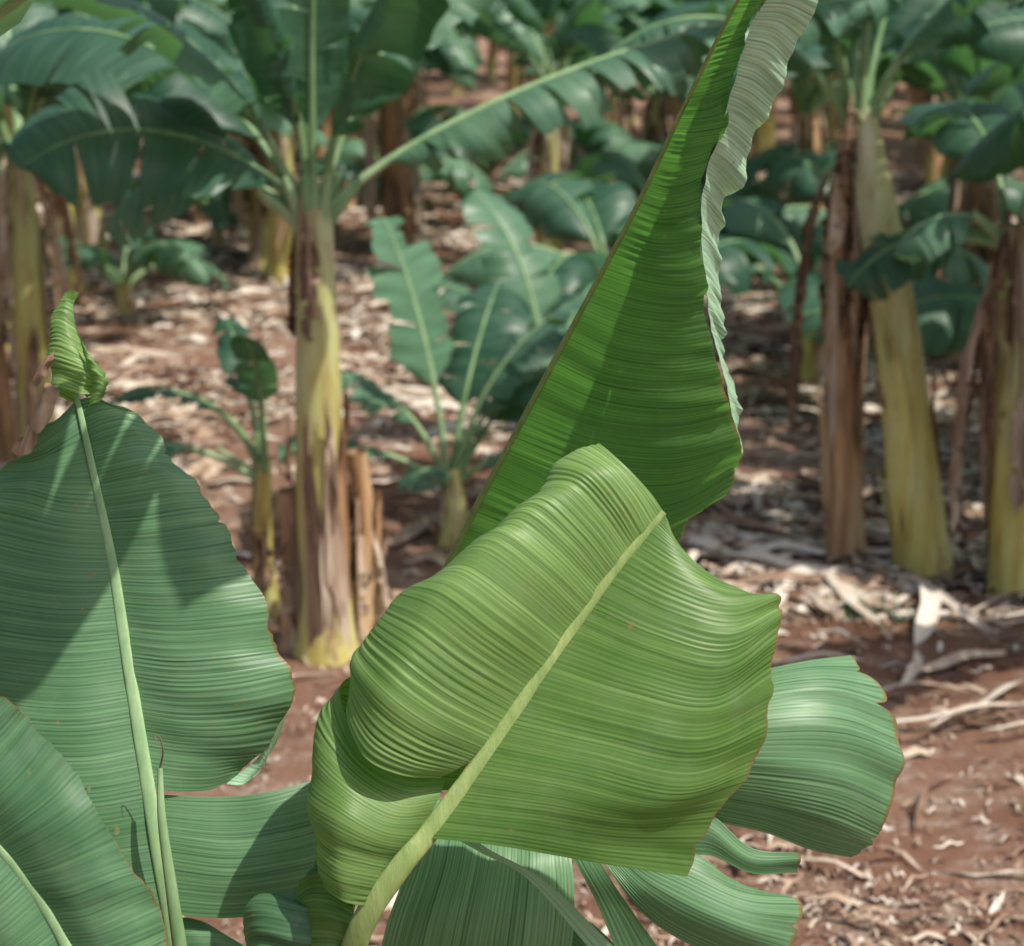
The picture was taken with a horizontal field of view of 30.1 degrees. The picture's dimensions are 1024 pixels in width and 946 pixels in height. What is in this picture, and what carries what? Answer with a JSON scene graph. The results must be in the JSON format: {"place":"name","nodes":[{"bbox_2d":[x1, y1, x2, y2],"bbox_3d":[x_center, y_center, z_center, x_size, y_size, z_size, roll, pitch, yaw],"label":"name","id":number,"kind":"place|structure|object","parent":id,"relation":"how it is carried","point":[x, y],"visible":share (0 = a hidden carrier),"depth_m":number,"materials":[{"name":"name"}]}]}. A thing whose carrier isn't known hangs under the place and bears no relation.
{"place":"outdoors","nodes":[
{"label":"outdoors","id":0,"kind":"place"},
{"bbox_2d":[6,30,1023,945],"bbox_3d":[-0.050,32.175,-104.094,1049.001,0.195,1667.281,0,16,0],"label":"ground","id":1,"kind":"structure","parent":0,"point":[292,766],"depth_m":8.51,"materials":[{"name":"soil"}]},
{"bbox_2d":[0,0,36,35],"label":"banana plant","id":2,"kind":"object","parent":1,"relation":"on","point":[12,13],"visible":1,"depth_m":2.71,"materials":[{"name":"green plant"}]},
{"bbox_2d":[47,144,110,248],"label":"banana plant","id":3,"kind":"object","parent":1,"relation":"on","point":[92,221],"visible":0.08,"depth_m":19.12,"materials":[{"name":"yellow plant"}]},
{"bbox_2d":[0,0,233,348],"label":"banana plant","id":4,"kind":"object","parent":1,"relation":"on","point":[203,14],"visible":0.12,"depth_m":13.96,"materials":[{"name":"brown plant"}]},
{"bbox_2d":[46,226,227,319],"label":"banana plant","id":5,"kind":"object","parent":1,"relation":"on","point":[176,257],"visible":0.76,"depth_m":15.34,"materials":[{"name":"green plant"}]},
{"bbox_2d":[51,4,227,294],"bbox_3d":[-3.971,-2.890,16.334,3.246,2.912,3.191,-10,19,-33],"label":"banana plant","id":6,"kind":"object","parent":1,"relation":"on","point":[76,219],"visible":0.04,"depth_m":16.55,"materials":[{"name":"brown plant"}]},
{"bbox_2d":[0,1,281,455],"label":"banana plant","id":7,"kind":"object","parent":1,"relation":"on","point":[23,238],"visible":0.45,"depth_m":10.60,"materials":[{"name":"green plant"}]},
{"bbox_2d":[0,291,316,945],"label":"banana plant","id":8,"kind":"object","parent":1,"relation":"on","point":[142,660],"visible":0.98,"depth_m":3.06,"materials":[{"name":"green plant"}]},
{"bbox_2d":[0,74,328,462],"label":"banana plant","id":9,"kind":"object","parent":1,"relation":"on","point":[273,120],"visible":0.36,"depth_m":10.92,"materials":[{"name":"green plant"}]},
{"bbox_2d":[108,318,281,618],"bbox_3d":[-1.310,0.014,8.611,0.875,1.470,0.964,12,20,37],"label":"banana plant","id":10,"kind":"object","parent":1,"relation":"on","point":[237,350],"visible":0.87,"depth_m":8.58,"materials":[{"name":"green plant"}]},
{"bbox_2d":[112,177,299,247],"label":"banana plant","id":11,"kind":"object","parent":1,"relation":"on","point":[216,208],"visible":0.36,"depth_m":18.25,"materials":[{"name":"green plant"}]},
{"bbox_2d":[192,57,239,226],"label":"banana plant","id":12,"kind":"object","parent":1,"relation":"on","point":[197,219],"depth_m":20.90,"materials":[{"name":"brown plant"}]},
{"bbox_2d":[227,134,238,141],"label":"banana plant","id":13,"kind":"object","parent":1,"relation":"on","point":[235,137],"visible":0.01,"depth_m":26.61,"materials":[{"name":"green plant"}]},
{"bbox_2d":[277,486,296,653],"bbox_3d":[-0.901,0.416,8.318,0.312,0.864,0.268,0,16,0],"label":"stump","id":14,"kind":"object","parent":1,"relation":"on","point":[286,572],"visible":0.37,"depth_m":8.24,"materials":[{"name":"brown wood"}]},
{"bbox_2d":[148,0,452,282],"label":"banana plant","id":15,"kind":"object","parent":1,"relation":"on","point":[281,231],"visible":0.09,"depth_m":17.21,"materials":[{"name":"yellow plant"}]},
{"bbox_2d":[200,4,441,271],"bbox_3d":[-2.583,-3.238,17.713,3.438,2.858,3.600,-6,17,-20],"label":"banana plant","id":16,"kind":"object","parent":1,"relation":"on","point":[256,209],"visible":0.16,"depth_m":17.73,"materials":[{"name":"brown plant"}]},
{"bbox_2d":[316,108,332,158],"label":"banana plant","id":17,"kind":"object","parent":1,"relation":"on","point":[324,128],"visible":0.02,"depth_m":26.58,"materials":[{"name":"brown plant"}]},
{"bbox_2d":[331,105,334,128],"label":"banana plant","id":18,"kind":"object","parent":1,"relation":"on","point":[333,114],"depth_m":28.18,"materials":[{"name":"green plant"}]},
{"bbox_2d":[346,448,389,641],"bbox_3d":[-0.658,0.375,8.473,0.242,1.017,0.232,0,16,0],"label":"banana stump","id":19,"kind":"object","parent":1,"relation":"on","point":[370,606],"visible":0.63,"depth_m":8.41,"materials":[{"name":"brown plant"}]},
{"bbox_2d":[298,138,493,217],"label":"banana plant","id":20,"kind":"object","parent":1,"relation":"on","point":[348,167],"visible":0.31,"depth_m":20.08,"materials":[{"name":"green plant"}]},
{"bbox_2d":[338,46,475,210],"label":"banana plant","id":21,"kind":"object","parent":1,"relation":"on","point":[462,80],"visible":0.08,"depth_m":21.24,"materials":[{"name":"green plant"}]},
{"bbox_2d":[401,69,427,117],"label":"banana plant","id":22,"kind":"object","parent":1,"relation":"on","point":[418,96],"visible":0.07,"depth_m":25.32,"materials":[{"name":"brown plant"}]},
{"bbox_2d":[273,0,577,249],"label":"banana plant","id":23,"kind":"object","parent":1,"relation":"on","point":[402,201],"visible":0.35,"depth_m":18.79,"materials":[{"name":"brown plant"}]},
{"bbox_2d":[424,66,429,94],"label":"banana plant","id":24,"kind":"object","parent":1,"relation":"on","point":[427,79],"visible":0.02,"depth_m":31.46,"materials":[{"name":"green plant"}]},
{"bbox_2d":[277,216,586,547],"bbox_3d":[-0.324,-0.429,9.764,1.773,1.720,1.173,-5,16,-17],"label":"banana plant","id":25,"kind":"object","parent":1,"relation":"on","point":[507,381],"visible":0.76,"depth_m":9.74,"materials":[{"name":"green plant"}]},
{"bbox_2d":[399,35,482,121],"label":"banana plant","id":26,"kind":"object","parent":1,"relation":"on","point":[474,46],"visible":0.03,"depth_m":21.33,"materials":[{"name":"green plant"}]},
{"bbox_2d":[0,0,901,666],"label":"banana plant","id":27,"kind":"object","parent":1,"relation":"on","point":[296,62],"visible":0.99,"depth_m":7.75,"materials":[{"name":"green plant"}]},
{"bbox_2d":[450,34,473,94],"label":"banana plant","id":28,"kind":"object","parent":1,"relation":"on","point":[456,89],"visible":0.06,"depth_m":38.75,"materials":[{"name":"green plant"}]},
{"bbox_2d":[474,34,478,64],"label":"banana plant","id":29,"kind":"object","parent":1,"relation":"on","point":[477,41],"visible":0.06,"depth_m":47.59,"materials":[{"name":"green plant"}]},
{"bbox_2d":[377,104,581,194],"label":"banana plant","id":30,"kind":"object","parent":1,"relation":"on","point":[420,122],"visible":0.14,"depth_m":21.49,"materials":[{"name":"green plant"}]},
{"bbox_2d":[485,40,503,80],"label":"banana plant","id":31,"kind":"object","parent":1,"relation":"on","point":[491,57],"visible":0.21,"depth_m":42.30,"materials":[{"name":"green plant"}]},
{"bbox_2d":[0,165,1023,945],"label":"leaf litter","id":32,"kind":"object","parent":1,"relation":"on","point":[744,543],"visible":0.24,"depth_m":10.74,"materials":[{"name":"beige plant"}]},
{"bbox_2d":[502,47,522,116],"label":"banana plant","id":33,"kind":"object","parent":1,"relation":"on","point":[514,77],"visible":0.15,"depth_m":31.42,"materials":[{"name":"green plant"}]},
{"bbox_2d":[356,0,687,252],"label":"banana plant","id":34,"kind":"object","parent":1,"relation":"on","point":[582,33],"visible":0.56,"depth_m":16.86,"materials":[{"name":"green plant"}]},
{"bbox_2d":[522,10,550,85],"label":"banana plant","id":35,"kind":"object","parent":1,"relation":"on","point":[531,78],"visible":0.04,"depth_m":34.80,"materials":[{"name":"green plant"}]},
{"bbox_2d":[546,19,560,72],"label":"banana plant","id":36,"kind":"object","parent":1,"relation":"on","point":[550,28],"visible":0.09,"depth_m":39.19,"materials":[{"name":"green plant"}]},
{"bbox_2d":[419,189,701,351],"bbox_3d":[0.310,-0.832,11.574,1.668,1.687,1.476,14,21,40],"label":"banana plant","id":37,"kind":"object","parent":1,"relation":"on","point":[541,296],"visible":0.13,"depth_m":11.53,"materials":[{"name":"green plant"}]},
{"bbox_2d":[243,0,904,945],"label":"banana plant","id":38,"kind":"object","parent":1,"relation":"on","point":[569,648],"visible":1,"depth_m":2.85,"materials":[{"name":"green plant"}]},
{"bbox_2d":[492,117,662,181],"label":"banana plant","id":39,"kind":"object","parent":1,"relation":"on","point":[595,136],"visible":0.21,"depth_m":20.44,"materials":[{"name":"green plant"}]},
{"bbox_2d":[510,10,693,190],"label":"banana plant","id":40,"kind":"object","parent":1,"relation":"on","point":[654,129],"visible":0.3,"depth_m":21.20,"materials":[{"name":"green plant"}]},
{"bbox_2d":[534,8,693,127],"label":"banana plant","id":41,"kind":"object","parent":1,"relation":"on","point":[678,104],"visible":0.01,"depth_m":26.83,"materials":[{"name":"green plant"}]},
{"bbox_2d":[625,101,635,122],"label":"banana plant","id":42,"kind":"object","parent":1,"relation":"on","point":[626,120],"depth_m":32.10,"materials":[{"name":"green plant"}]},
{"bbox_2d":[529,0,734,182],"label":"banana plant","id":43,"kind":"object","parent":1,"relation":"on","point":[612,116],"visible":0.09,"depth_m":23.06,"materials":[{"name":"green plant"}]},
{"bbox_2d":[529,0,735,135],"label":"banana plant","id":44,"kind":"object","parent":1,"relation":"on","point":[627,112],"visible":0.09,"depth_m":26.11,"materials":[{"name":"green plant"}]},
{"bbox_2d":[446,172,822,331],"bbox_3d":[0.776,-1.382,14.179,2.668,1.526,2.639,-6,17,-20],"label":"banana plant","id":45,"kind":"object","parent":1,"relation":"on","point":[593,214],"visible":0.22,"depth_m":14.28,"materials":[{"name":"green plant"}]},
{"bbox_2d":[536,0,734,184],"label":"banana plant","id":46,"kind":"object","parent":1,"relation":"on","point":[550,9],"visible":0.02,"depth_m":17.81,"materials":[{"name":"green plant"}]},
{"bbox_2d":[532,152,797,230],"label":"banana plant","id":47,"kind":"object","parent":1,"relation":"on","point":[592,166],"visible":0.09,"depth_m":17.14,"materials":[{"name":"green plant"}]},
{"bbox_2d":[601,140,836,198],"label":"banana plant","id":48,"kind":"object","parent":1,"relation":"on","point":[647,154],"visible":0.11,"depth_m":19.41,"materials":[{"name":"green plant"}]},
{"bbox_2d":[752,86,783,162],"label":"banana plant","id":49,"kind":"object","parent":1,"relation":"on","point":[764,138],"visible":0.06,"depth_m":25.82,"materials":[{"name":"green plant"}]},
{"bbox_2d":[645,0,942,272],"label":"banana plant","id":50,"kind":"object","parent":1,"relation":"on","point":[809,129],"visible":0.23,"depth_m":17.13,"materials":[{"name":"green plant"}]},
{"bbox_2d":[788,77,806,127],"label":"banana plant","id":51,"kind":"object","parent":1,"relation":"on","point":[793,109],"visible":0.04,"depth_m":31.70,"materials":[{"name":"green plant"}]},
{"bbox_2d":[593,0,1023,582],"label":"banana plant","id":52,"kind":"object","parent":1,"relation":"on","point":[917,520],"visible":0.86,"depth_m":8.96,"materials":[{"name":"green plant"}]},
{"bbox_2d":[811,70,840,209],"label":"banana plant","id":53,"kind":"object","parent":1,"relation":"on","point":[832,119],"visible":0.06,"depth_m":21.30,"materials":[{"name":"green plant"}]},
{"bbox_2d":[700,196,989,379],"bbox_3d":[2.037,-1.210,13.441,2.410,1.384,2.841,12,19,36],"label":"banana plant","id":54,"kind":"object","parent":1,"relation":"on","point":[739,267],"visible":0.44,"depth_m":13.18,"materials":[{"name":"green plant"}]},
{"bbox_2d":[785,22,916,563],"bbox_3d":[1.690,-1.127,9.797,0.669,3.034,1.740,0,16,0],"label":"banana plant","id":55,"kind":"object","parent":1,"relation":"on","point":[846,320],"visible":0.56,"depth_m":9.35,"materials":[{"name":"brown plant"}]},
{"bbox_2d":[729,9,1023,362],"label":"banana plant","id":56,"kind":"object","parent":1,"relation":"on","point":[959,67],"visible":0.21,"depth_m":13.48,"materials":[{"name":"green plant"}]},
{"bbox_2d":[742,144,1023,230],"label":"banana plant","id":57,"kind":"object","parent":1,"relation":"on","point":[803,171],"visible":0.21,"depth_m":16.35,"materials":[{"name":"green plant"}]},
{"bbox_2d":[878,71,897,119],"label":"banana plant","id":58,"kind":"object","parent":1,"relation":"on","point":[888,103],"visible":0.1,"depth_m":26.49,"materials":[{"name":"brown plant"}]},
{"bbox_2d":[824,544,987,630],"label":"dried leaves","id":59,"kind":"object","parent":1,"relation":"on","point":[858,616],"visible":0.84,"depth_m":8.69,"materials":[{"name":"beige plant"}]},
{"bbox_2d":[903,85,913,97],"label":"banana plant","id":60,"kind":"object","parent":1,"relation":"on","point":[906,94],"visible":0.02,"depth_m":38.34,"materials":[{"name":"brown plant"}]},
{"bbox_2d":[906,85,921,105],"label":"banana plant","id":61,"kind":"object","parent":1,"relation":"on","point":[917,95],"visible":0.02,"depth_m":31.50,"materials":[{"name":"brown plant"}]},
{"bbox_2d":[867,273,984,356],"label":"banana plant","id":62,"kind":"object","parent":1,"relation":"on","point":[946,310],"visible":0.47,"depth_m":10.64,"materials":[{"name":"green plant"}]},
{"bbox_2d":[835,98,1023,601],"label":"banana plant","id":63,"kind":"object","parent":1,"relation":"on","point":[994,348],"visible":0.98,"depth_m":8.83,"materials":[{"name":"green plant"}]},
{"bbox_2d":[916,90,945,185],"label":"banana plant","id":64,"kind":"object","parent":1,"relation":"on","point":[933,164],"visible":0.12,"depth_m":22.57,"materials":[{"name":"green plant"}]},
{"bbox_2d":[873,7,1015,91],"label":"banana plant","id":65,"kind":"object","parent":1,"relation":"on","point":[883,64],"visible":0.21,"depth_m":13.09,"materials":[{"name":"green plant"}]},
{"bbox_2d":[938,0,964,178],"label":"banana plant","id":66,"kind":"object","parent":1,"relation":"on","point":[946,160],"depth_m":20.15,"materials":[{"name":"green plant"}]},
{"bbox_2d":[891,7,1023,96],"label":"banana plant","id":67,"kind":"object","parent":1,"relation":"on","point":[1001,44],"visible":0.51,"depth_m":10.00,"materials":[{"name":"green plant"}]},
{"bbox_2d":[945,107,1023,187],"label":"banana plant","id":68,"kind":"object","parent":1,"relation":"on","point":[994,152],"visible":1,"depth_m":8.53,"materials":[{"name":"green plant"}]},
{"bbox_2d":[667,95,673,112],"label":"banana plant","id":69,"kind":"object","parent":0,"point":[670,104],"visible":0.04,"depth_m":34.55,"materials":[{"name":"brown plant"}]},
{"bbox_2d":[880,105,889,114],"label":"banana plant","id":70,"kind":"object","parent":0,"point":[886,112],"depth_m":34.53,"materials":[{"name":"beige plant"}]}
]}

